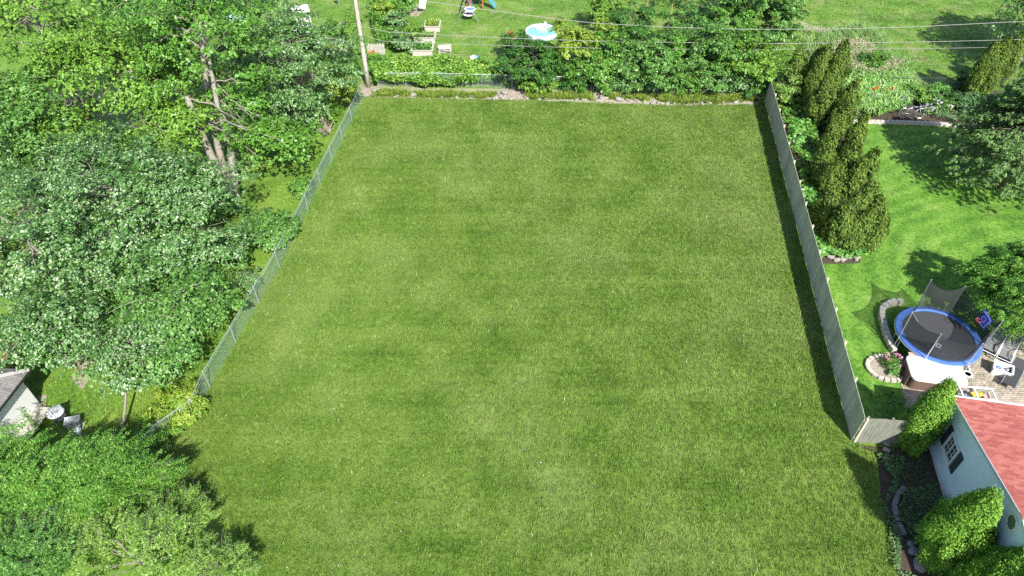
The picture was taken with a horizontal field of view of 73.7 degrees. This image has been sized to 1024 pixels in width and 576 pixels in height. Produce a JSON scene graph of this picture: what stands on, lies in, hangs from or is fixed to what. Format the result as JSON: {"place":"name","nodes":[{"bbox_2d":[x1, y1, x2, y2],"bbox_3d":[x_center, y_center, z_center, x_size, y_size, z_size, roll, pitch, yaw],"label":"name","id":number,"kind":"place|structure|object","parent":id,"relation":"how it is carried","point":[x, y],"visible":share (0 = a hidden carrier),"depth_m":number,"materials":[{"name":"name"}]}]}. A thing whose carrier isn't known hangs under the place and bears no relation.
{"place":"outdoors","nodes":[
{"label":"outdoors","id":0,"kind":"place"},
{"bbox_2d":[0,8,956,575],"bbox_3d":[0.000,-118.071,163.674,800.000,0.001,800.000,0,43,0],"label":"ground","id":1,"kind":"structure","parent":0,"point":[218,528],"depth_m":41.26,"materials":[{"name":"green plant"}]},
{"bbox_2d":[0,368,40,435],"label":"shed","id":2,"kind":"structure","parent":1,"relation":"on","point":[15,393],"depth_m":31.51,"materials":[{"name":"white paint"}]},
{"bbox_2d":[0,411,58,505],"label":"feathery tree","id":3,"kind":"object","parent":1,"relation":"on","point":[13,450],"visible":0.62,"depth_m":27.55,"materials":[{"name":"green plant"}]},
{"bbox_2d":[0,468,79,537],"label":"feathery tree","id":4,"kind":"object","parent":1,"relation":"on","point":[7,513],"visible":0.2,"depth_m":26.07,"materials":[{"name":"green plant"}]},
{"bbox_2d":[0,62,84,183],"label":"maple tree","id":5,"kind":"object","parent":1,"relation":"on","point":[12,118],"visible":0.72,"depth_m":40.22,"materials":[{"name":"green plant"}]},
{"bbox_2d":[0,493,94,575],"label":"feathery tree","id":6,"kind":"object","parent":1,"relation":"on","point":[21,554],"visible":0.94,"depth_m":25.04,"materials":[{"name":"green plant"}]},
{"bbox_2d":[0,280,123,379],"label":"maple tree","id":7,"kind":"object","parent":1,"relation":"on","point":[39,318],"visible":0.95,"depth_m":31.46,"materials":[{"name":"green plant"}]},
{"bbox_2d":[0,167,136,310],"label":"silver maple tree","id":8,"kind":"object","parent":1,"relation":"on","point":[27,231],"visible":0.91,"depth_m":33.64,"materials":[{"name":"green plant"}]},
{"bbox_2d":[0,0,144,146],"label":"maple tree","id":9,"kind":"object","parent":1,"relation":"on","point":[10,11],"visible":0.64,"depth_m":42.87,"materials":[{"name":"green plant"}]},
{"bbox_2d":[28,500,136,574],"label":"feathery tree","id":10,"kind":"object","parent":1,"relation":"on","point":[84,537],"visible":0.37,"depth_m":25.91,"materials":[{"name":"green plant"}]},
{"bbox_2d":[0,423,167,521],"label":"feathery tree","id":11,"kind":"object","parent":1,"relation":"on","point":[94,472],"visible":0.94,"depth_m":26.46,"materials":[{"name":"green plant"}]},
{"bbox_2d":[0,3,227,175],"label":"maple tree","id":12,"kind":"object","parent":1,"relation":"on","point":[181,112],"visible":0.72,"depth_m":41.60,"materials":[{"name":"green plant"}]},
{"bbox_2d":[70,308,187,437],"bbox_3d":[-17.750,3.444,32.351,4.869,4.576,5.089,-32,52,-29],"label":"young maple tree","id":13,"kind":"object","parent":1,"relation":"on","point":[142,349],"visible":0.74,"depth_m":31.12,"materials":[{"name":"green plant"}]},
{"bbox_2d":[0,120,261,304],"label":"silver maple tree","id":14,"kind":"object","parent":1,"relation":"on","point":[135,187],"visible":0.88,"depth_m":36.20,"materials":[{"name":"green plant"}]},
{"bbox_2d":[71,492,191,575],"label":"feathery tree","id":15,"kind":"object","parent":1,"relation":"on","point":[150,539],"visible":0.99,"depth_m":25.71,"materials":[{"name":"green plant"}]},
{"bbox_2d":[76,0,211,97],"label":"maple tree","id":16,"kind":"object","parent":1,"relation":"on","point":[115,3],"visible":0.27,"depth_m":45.54,"materials":[{"name":"green plant"}]},
{"bbox_2d":[97,449,195,517],"bbox_3d":[-15.015,8.367,28.085,4.320,3.239,1.960,-17,46,-17],"label":"feathery tree","id":17,"kind":"object","parent":1,"relation":"on","point":[170,474],"visible":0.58,"depth_m":27.84,"materials":[{"name":"green plant"}]},
{"bbox_2d":[67,256,248,385],"bbox_3d":[-17.003,1.902,33.470,7.612,5.189,8.248,0,43,0],"label":"maple tree","id":18,"kind":"object","parent":1,"relation":"on","point":[186,315],"visible":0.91,"depth_m":32.31,"materials":[{"name":"green plant"}]},
{"bbox_2d":[137,377,211,427],"bbox_3d":[-15.862,5.424,32.384,3.081,1.561,3.175,0,43,0],"label":"bush","id":19,"kind":"object","parent":1,"relation":"on","point":[180,396],"visible":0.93,"depth_m":32.00,"materials":[{"name":"green plant"}]},
{"bbox_2d":[0,96,355,459],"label":"grass","id":20,"kind":"structure","parent":1,"relation":"on","point":[255,257],"depth_m":38.54,"materials":[{"name":"green plant"}]},
{"bbox_2d":[134,482,223,557],"bbox_3d":[-14.016,9.354,27.654,3.586,2.428,3.542,21,47,21],"label":"feathery tree","id":21,"kind":"object","parent":1,"relation":"on","point":[192,503],"visible":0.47,"depth_m":27.63,"materials":[{"name":"green plant"}]},
{"bbox_2d":[105,0,324,199],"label":"maple tree","id":22,"kind":"object","parent":1,"relation":"on","point":[286,136],"visible":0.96,"depth_m":42.66,"materials":[{"name":"green plant"}]},
{"bbox_2d":[178,194,251,227],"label":"bush","id":23,"kind":"object","parent":1,"relation":"on","point":[212,218],"visible":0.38,"depth_m":42.82,"materials":[{"name":"green plant"}]},
{"bbox_2d":[166,528,264,575],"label":"feathery tree","id":24,"kind":"object","parent":1,"relation":"on","point":[204,557],"visible":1,"depth_m":25.85,"materials":[{"name":"green plant"}]},
{"bbox_2d":[230,265,263,294],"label":"bush","id":25,"kind":"object","parent":1,"relation":"on","point":[247,280],"visible":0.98,"depth_m":38.24,"materials":[{"name":"green plant"}]},
{"bbox_2d":[141,89,360,454],"bbox_3d":[-13.789,-3.945,42.451,1.229,1.280,33.189,5,44,6],"label":"chain link fence","id":26,"kind":"object","parent":1,"relation":"on","point":[304,196],"visible":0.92,"depth_m":38.86,"materials":[{"name":"metal"}]},
{"bbox_2d":[201,0,303,98],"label":"maple tree","id":27,"kind":"object","parent":1,"relation":"on","point":[260,8],"visible":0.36,"depth_m":47.93,"materials":[{"name":"green plant"}]},
{"bbox_2d":[235,204,301,251],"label":"bush","id":28,"kind":"object","parent":1,"relation":"on","point":[276,223],"visible":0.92,"depth_m":40.80,"materials":[{"name":"green plant"}]},
{"bbox_2d":[208,0,367,130],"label":"silver leaf tree","id":29,"kind":"object","parent":1,"relation":"on","point":[296,97],"visible":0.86,"depth_m":47.35,"materials":[{"name":"grey plant"}]},
{"bbox_2d":[286,175,316,199],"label":"bush","id":30,"kind":"object","parent":1,"relation":"on","point":[300,188],"visible":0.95,"depth_m":45.23,"materials":[{"name":"green plant"}]},
{"bbox_2d":[317,60,358,109],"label":"bush","id":31,"kind":"object","parent":1,"relation":"on","point":[350,90],"visible":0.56,"depth_m":53.22,"materials":[{"name":"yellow plant"}]},
{"bbox_2d":[360,84,759,105],"bbox_3d":[3.724,-15.703,55.775,33.149,0.001,2.384,2,44,2],"label":"dirt strip","id":32,"kind":"object","parent":1,"relation":"on","point":[515,93],"visible":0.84,"depth_m":55.93,"materials":[{"name":"beige soil"}]},
{"bbox_2d":[353,0,370,87],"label":"utility pole","id":33,"kind":"object","parent":32,"relation":"on","point":[362,50],"visible":0.96,"depth_m":54.52,"materials":[{"name":"brown wood"}]},
{"bbox_2d":[518,74,558,94],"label":"shrub","id":34,"kind":"object","parent":32,"relation":"on","point":[533,85],"visible":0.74,"depth_m":55.25,"materials":[{"name":"green plant"}]},
{"bbox_2d":[369,85,759,104],"bbox_3d":[4.309,-15.683,55.383,31.888,0.505,2.343,1,44,1],"label":"ground cover","id":35,"kind":"object","parent":32,"relation":"on","point":[680,98],"visible":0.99,"depth_m":55.44,"materials":[{"name":"green plant"}]},
{"bbox_2d":[377,72,759,93],"bbox_3d":[4.527,-16.812,56.011,31.497,1.280,0.295,2,44,2],"label":"chain link fence","id":36,"kind":"object","parent":32,"relation":"on","point":[526,83],"visible":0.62,"depth_m":56.13,"materials":[{"name":"metal"}]},
{"bbox_2d":[694,61,738,93],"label":"shrub","id":37,"kind":"object","parent":32,"relation":"on","point":[707,75],"visible":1,"depth_m":54.35,"materials":[{"name":"green plant"}]},
{"bbox_2d":[619,42,692,92],"bbox_3d":[11.200,-17.448,54.608,5.475,4.144,4.765,-23,48,-22],"label":"shrub","id":38,"kind":"object","parent":1,"relation":"on","point":[658,62],"visible":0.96,"depth_m":53.82,"materials":[{"name":"green plant"}]},
{"bbox_2d":[663,67,716,95],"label":"shrub","id":39,"kind":"object","parent":1,"relation":"on","point":[687,81],"visible":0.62,"depth_m":54.93,"materials":[{"name":"green plant"}]},
{"bbox_2d":[723,36,777,93],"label":"shrub","id":40,"kind":"object","parent":1,"relation":"on","point":[764,60],"visible":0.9,"depth_m":54.01,"materials":[{"name":"green plant"}]},
{"bbox_2d":[765,82,868,442],"bbox_3d":[18.180,-4.705,42.811,0.190,1.888,32.863,6,44,6],"label":"wooden fence","id":41,"kind":"object","parent":1,"relation":"on","point":[846,381],"visible":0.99,"depth_m":38.00,"materials":[{"name":"grey wood"}]},
{"bbox_2d":[856,416,913,444],"bbox_3d":[17.037,6.482,31.021,2.240,1.889,0.187,3,44,3],"label":"wooden fence","id":42,"kind":"object","parent":1,"relation":"on","point":[879,431],"visible":0.84,"depth_m":30.94,"materials":[{"name":"grey wood"}]},
{"bbox_2d":[855,444,945,575],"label":"mulch bed","id":43,"kind":"object","parent":1,"relation":"on","point":[886,478],"visible":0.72,"depth_m":29.99,"materials":[{"name":"soil"}]},
{"bbox_2d":[877,452,915,575],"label":"creeping plants","id":44,"kind":"object","parent":43,"relation":"on","point":[892,471],"visible":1,"depth_m":29.36,"materials":[{"name":"green plant"}]},
{"bbox_2d":[898,480,943,545],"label":"shaded plants","id":45,"kind":"object","parent":43,"relation":"on","point":[906,512],"visible":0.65,"depth_m":29.05,"materials":[{"name":"green plant"}]},
{"bbox_2d":[912,485,1004,575],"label":"cone evergreen","id":46,"kind":"object","parent":43,"relation":"on","point":[950,523],"visible":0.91,"depth_m":25.62,"materials":[{"name":"green plant"}]},
{"bbox_2d":[896,376,960,458],"bbox_3d":[18.426,5.485,29.937,1.955,4.828,1.935,0,43,0],"label":"cone evergreen","id":47,"kind":"object","parent":1,"relation":"on","point":[927,413],"visible":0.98,"depth_m":29.67,"materials":[{"name":"green plant"}]},
{"bbox_2d":[929,395,1023,548],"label":"house","id":48,"kind":"structure","parent":1,"relation":"on","point":[979,444],"depth_m":28.02,"materials":[{"name":"blue paint"}]},
{"bbox_2d":[940,432,960,467],"bbox_3d":[18.981,6.978,29.558,0.100,1.155,1.100,7,44,8],"label":"window","id":49,"kind":"structure","parent":48,"relation":"in","point":[950,449],"depth_m":29.57,"materials":[{"name":"white paint"}]},
{"bbox_2d":[947,542,1023,575],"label":"cone evergreen","id":50,"kind":"object","parent":1,"relation":"on","point":[994,560],"visible":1,"depth_m":24.58,"materials":[{"name":"green plant"}]},
{"bbox_2d":[10,0,1023,98],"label":"back lawn","id":51,"kind":"structure","parent":0,"point":[869,9],"depth_m":66.32,"materials":[{"name":"green plant"}]},
{"bbox_2d":[341,3,366,54],"bbox_3d":[-15.055,-24.468,64.188,2.358,0.851,11.094,-8,44,-9],"label":"garden growth","id":52,"kind":"object","parent":51,"relation":"on","point":[353,25],"visible":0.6,"depth_m":64.22,"materials":[{"name":"green plant"}]},
{"bbox_2d":[366,0,401,48],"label":"tangled greenery","id":53,"kind":"object","parent":51,"relation":"on","point":[389,33],"visible":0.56,"depth_m":63.54,"materials":[{"name":"green plant"}]},
{"bbox_2d":[371,53,507,86],"bbox_3d":[-6.061,-18.492,57.447,11.601,1.296,5.107,0,43,0],"label":"vine patch","id":54,"kind":"object","parent":51,"relation":"on","point":[384,69],"visible":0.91,"depth_m":56.94,"materials":[{"name":"green plant"}]},
{"bbox_2d":[496,29,535,62],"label":"shrub","id":55,"kind":"object","parent":51,"relation":"on","point":[510,43],"visible":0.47,"depth_m":59.19,"materials":[{"name":"green plant"}]},
{"bbox_2d":[493,34,565,89],"bbox_3d":[1.453,-18.362,55.628,5.994,4.072,5.724,0,43,0],"label":"shrub","id":56,"kind":"object","parent":51,"relation":"on","point":[530,64],"visible":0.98,"depth_m":55.02,"materials":[{"name":"green plant"}]},
{"bbox_2d":[546,15,617,75],"bbox_3d":[5.892,-19.804,56.430,5.656,5.045,5.050,-18,46,-18],"label":"shrub","id":57,"kind":"object","parent":51,"relation":"on","point":[583,33],"visible":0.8,"depth_m":55.17,"materials":[{"name":"green plant"}]},
{"bbox_2d":[561,39,621,94],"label":"shrub","id":58,"kind":"object","parent":51,"relation":"on","point":[593,71],"visible":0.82,"depth_m":54.47,"materials":[{"name":"green plant"}]},
{"bbox_2d":[583,0,626,30],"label":"shrub","id":59,"kind":"object","parent":51,"relation":"on","point":[601,7],"visible":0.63,"depth_m":62.83,"materials":[{"name":"green plant"}]},
{"bbox_2d":[584,28,642,83],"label":"shrub","id":60,"kind":"object","parent":51,"relation":"on","point":[621,38],"visible":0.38,"depth_m":54.61,"materials":[{"name":"green plant"}]},
{"bbox_2d":[606,0,658,40],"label":"shrub","id":61,"kind":"object","parent":51,"relation":"on","point":[624,14],"visible":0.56,"depth_m":59.06,"materials":[{"name":"green plant"}]},
{"bbox_2d":[600,18,667,93],"bbox_3d":[10.243,-18.758,54.947,5.707,5.573,4.565,-16,46,-16],"label":"shrub","id":62,"kind":"object","parent":51,"relation":"on","point":[644,30],"visible":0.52,"depth_m":54.02,"materials":[{"name":"green plant"}]},
{"bbox_2d":[650,24,704,72],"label":"shrub","id":63,"kind":"object","parent":51,"relation":"on","point":[680,49],"visible":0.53,"depth_m":55.12,"materials":[{"name":"green plant"}]},
{"bbox_2d":[648,2,708,44],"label":"shrub","id":64,"kind":"object","parent":51,"relation":"on","point":[685,22],"visible":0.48,"depth_m":58.85,"materials":[{"name":"green plant"}]},
{"bbox_2d":[667,18,753,86],"bbox_3d":[16.066,-19.097,55.396,7.013,5.449,4.930,0,43,0],"label":"shrub","id":65,"kind":"object","parent":51,"relation":"on","point":[697,52],"visible":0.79,"depth_m":54.29,"materials":[{"name":"green plant"}]},
{"bbox_2d":[693,0,763,53],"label":"shrub","id":66,"kind":"object","parent":51,"relation":"on","point":[717,14],"visible":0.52,"depth_m":57.12,"materials":[{"name":"green plant"}]},
{"bbox_2d":[701,24,760,82],"bbox_3d":[17.790,-19.090,55.935,4.712,4.707,4.861,0,43,0],"label":"shrub","id":67,"kind":"object","parent":51,"relation":"on","point":[754,37],"visible":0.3,"depth_m":54.63,"materials":[{"name":"green plant"}]},
{"bbox_2d":[729,0,809,47],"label":"shrub","id":68,"kind":"object","parent":51,"relation":"on","point":[775,8],"visible":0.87,"depth_m":59.10,"materials":[{"name":"green plant"}]},
{"bbox_2d":[769,20,866,59],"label":"undergrowth","id":69,"kind":"object","parent":51,"relation":"on","point":[807,37],"visible":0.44,"depth_m":62.76,"materials":[{"name":"green plant"}]},
{"bbox_2d":[798,18,920,78],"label":"weeds","id":70,"kind":"object","parent":51,"relation":"on","point":[872,35],"visible":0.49,"depth_m":60.75,"materials":[{"name":"green plant"}]},
{"bbox_2d":[830,37,903,72],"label":"dry plumes","id":71,"kind":"object","parent":70,"relation":"attached to","point":[864,46],"visible":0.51,"depth_m":58.79,"materials":[{"name":"beige plant"}]},
{"bbox_2d":[859,48,891,67],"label":"round shrub","id":72,"kind":"object","parent":51,"relation":"on","point":[876,60],"visible":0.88,"depth_m":57.18,"materials":[{"name":"green plant"}]},
{"bbox_2d":[983,0,1023,72],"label":"shade tree","id":73,"kind":"object","parent":51,"relation":"on","point":[1010,18],"visible":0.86,"depth_m":56.83,"materials":[{"name":"green plant"}]},
{"bbox_2d":[995,32,1023,86],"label":"leaning evergreen","id":74,"kind":"object","parent":51,"relation":"on","point":[1017,53],"visible":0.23,"depth_m":54.79,"materials":[{"name":"green plant"}]},
{"bbox_2d":[154,96,900,575],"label":"lawn","id":75,"kind":"structure","parent":0,"point":[556,469],"depth_m":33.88,"materials":[{"name":"green plant"}]},
{"bbox_2d":[777,97,859,263],"bbox_3d":[22.463,-8.826,48.525,5.214,0.001,22.360,6,44,6],"label":"evergreen bed","id":76,"kind":"object","parent":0,"point":[825,259],"visible":0.1,"depth_m":49.12,"materials":[{"name":"soil"}]},
{"bbox_2d":[773,64,804,103],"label":"shrub","id":77,"kind":"object","parent":76,"relation":"on","point":[785,91],"visible":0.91,"depth_m":53.84,"materials":[{"name":"green plant"}]},
{"bbox_2d":[777,97,818,187],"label":"undergrowth","id":78,"kind":"object","parent":76,"relation":"on","point":[807,150],"visible":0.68,"depth_m":50.35,"materials":[{"name":"green plant"}]},
{"bbox_2d":[783,41,832,101],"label":"evergreen tree","id":79,"kind":"object","parent":76,"relation":"on","point":[818,67],"visible":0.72,"depth_m":53.71,"materials":[{"name":"green plant"}]},
{"bbox_2d":[802,181,829,251],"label":"hosta leaves","id":80,"kind":"object","parent":76,"relation":"on","point":[810,192],"visible":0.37,"depth_m":44.76,"materials":[{"name":"green plant"}]},
{"bbox_2d":[804,38,854,101],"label":"evergreen tree","id":81,"kind":"object","parent":76,"relation":"on","point":[841,58],"visible":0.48,"depth_m":53.52,"materials":[{"name":"green plant"}]},
{"bbox_2d":[804,73,863,139],"bbox_3d":[23.701,-13.473,50.396,3.740,4.217,3.405,19,47,19],"label":"evergreen tree","id":82,"kind":"object","parent":76,"relation":"on","point":[842,110],"visible":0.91,"depth_m":50.11,"materials":[{"name":"green plant"}]},
{"bbox_2d":[809,134,868,198],"bbox_3d":[21.817,-8.147,45.148,3.577,3.724,3.537,0,43,0],"label":"evergreen tree","id":83,"kind":"object","parent":76,"relation":"on","point":[827,168],"visible":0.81,"depth_m":44.84,"materials":[{"name":"green plant"}]},
{"bbox_2d":[815,231,869,258],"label":"bright hosta leaves","id":84,"kind":"object","parent":76,"relation":"on","point":[828,250],"visible":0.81,"depth_m":41.02,"materials":[{"name":"green plant"}]},
{"bbox_2d":[816,110,871,156],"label":"evergreen tree","id":85,"kind":"object","parent":76,"relation":"on","point":[832,132],"visible":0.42,"depth_m":47.19,"materials":[{"name":"green plant"}]},
{"bbox_2d":[808,177,881,248],"bbox_3d":[20.560,-4.734,41.420,3.914,3.911,3.941,0,43,0],"label":"evergreen tree","id":86,"kind":"object","parent":76,"relation":"on","point":[833,216],"visible":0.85,"depth_m":40.94,"materials":[{"name":"green plant"}]},
{"bbox_2d":[839,146,882,199],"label":"evergreen tree","id":87,"kind":"object","parent":76,"relation":"on","point":[854,181],"visible":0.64,"depth_m":44.28,"materials":[{"name":"green plant"}]},
{"bbox_2d":[836,189,892,252],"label":"evergreen tree","id":88,"kind":"object","parent":76,"relation":"on","point":[877,234],"visible":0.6,"depth_m":40.57,"materials":[{"name":"green plant"}]},
{"bbox_2d":[823,124,1023,419],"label":"neighbour lawn","id":89,"kind":"structure","parent":0,"point":[854,320],"depth_m":42.28,"materials":[{"name":"green plant"}]},
{"bbox_2d":[865,354,904,382],"bbox_3d":[19.119,4.089,34.813,2.100,0.158,1.800,0,43,0],"label":"planter ring","id":90,"kind":"object","parent":89,"relation":"on","point":[873,366],"visible":0.68,"depth_m":34.67,"materials":[{"name":"beige stone"}]},
{"bbox_2d":[877,298,903,352],"bbox_3d":[20.436,1.860,37.014,1.159,0.325,4.296,19,47,19],"label":"stone border","id":91,"kind":"object","parent":89,"relation":"on","point":[885,331],"visible":1,"depth_m":36.89,"materials":[{"name":"grey stone"}]},
{"bbox_2d":[853,119,1005,128],"bbox_3d":[33.651,-12.452,52.153,16.297,0.245,0.428,3,44,3],"label":"block edging","id":92,"kind":"object","parent":89,"relation":"on","point":[911,122],"visible":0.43,"depth_m":52.32,"materials":[{"name":"grey stone"}]},
{"bbox_2d":[923,71,1023,206],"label":"deciduous tree","id":93,"kind":"object","parent":89,"relation":"on","point":[1007,108],"visible":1,"depth_m":43.69,"materials":[{"name":"green plant"}]},
{"bbox_2d":[837,90,1010,123],"bbox_3d":[36.099,-14.392,54.390,20.812,0.001,5.872,0,43,0],"label":"flower bed","id":94,"kind":"object","parent":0,"point":[893,115],"visible":0.26,"depth_m":53.46,"materials":[{"name":"soil"}]},
{"bbox_2d":[840,66,921,117],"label":"strap leaves","id":95,"kind":"object","parent":94,"relation":"on","point":[885,99],"visible":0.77,"depth_m":54.41,"materials":[{"name":"green plant"}]},
{"bbox_2d":[919,90,963,109],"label":"bed bush","id":96,"kind":"object","parent":94,"relation":"on","point":[943,97],"visible":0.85,"depth_m":53.64,"materials":[{"name":"green plant"}]},
{"bbox_2d":[960,34,1014,96],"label":"leaning evergreen","id":97,"kind":"object","parent":94,"relation":"on","point":[984,76],"visible":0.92,"depth_m":53.02,"materials":[{"name":"green plant"}]},
{"bbox_2d":[901,325,1023,417],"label":"patio","id":98,"kind":"structure","parent":0,"point":[1005,395],"depth_m":34.13,"materials":[{"name":"beige stone"}]},
{"bbox_2d":[901,352,967,392],"bbox_3d":[20.992,4.262,34.086,2.650,0.850,1.850,8,44,8],"label":"hot tub","id":99,"kind":"object","parent":98,"relation":"on","point":[920,373],"visible":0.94,"depth_m":33.67,"materials":[{"name":"white plastic"}]},
{"bbox_2d":[892,279,1002,370],"bbox_3d":[22.020,2.041,35.016,4.270,2.787,4.352,0,43,0],"label":"trampoline","id":100,"kind":"object","parent":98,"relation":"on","point":[935,325],"visible":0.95,"depth_m":35.11,"materials":[{"name":"black fabric"}]},
{"bbox_2d":[954,236,1023,347],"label":"weeping tree","id":101,"kind":"object","parent":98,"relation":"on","point":[1009,279],"visible":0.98,"depth_m":35.39,"materials":[{"name":"green plant"}]},
{"bbox_2d":[993,333,1023,363],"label":"patio chair","id":102,"kind":"object","parent":98,"relation":"on","point":[1009,348],"visible":0.85,"depth_m":35.16,"materials":[{"name":"white plastic"}]},
{"bbox_2d":[999,355,1023,391],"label":"sun lounger","id":103,"kind":"object","parent":98,"relation":"on","point":[1014,380],"visible":0.94,"depth_m":34.13,"materials":[{"name":"grey metal"}]},
{"label":"dirt track","id":104,"kind":"structure","parent":0,"visible":0},
{"bbox_2d":[132,409,188,456],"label":"bush","id":105,"kind":"object","parent":104,"relation":"on","point":[163,437],"visible":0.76,"depth_m":31.24,"materials":[{"name":"green plant"}]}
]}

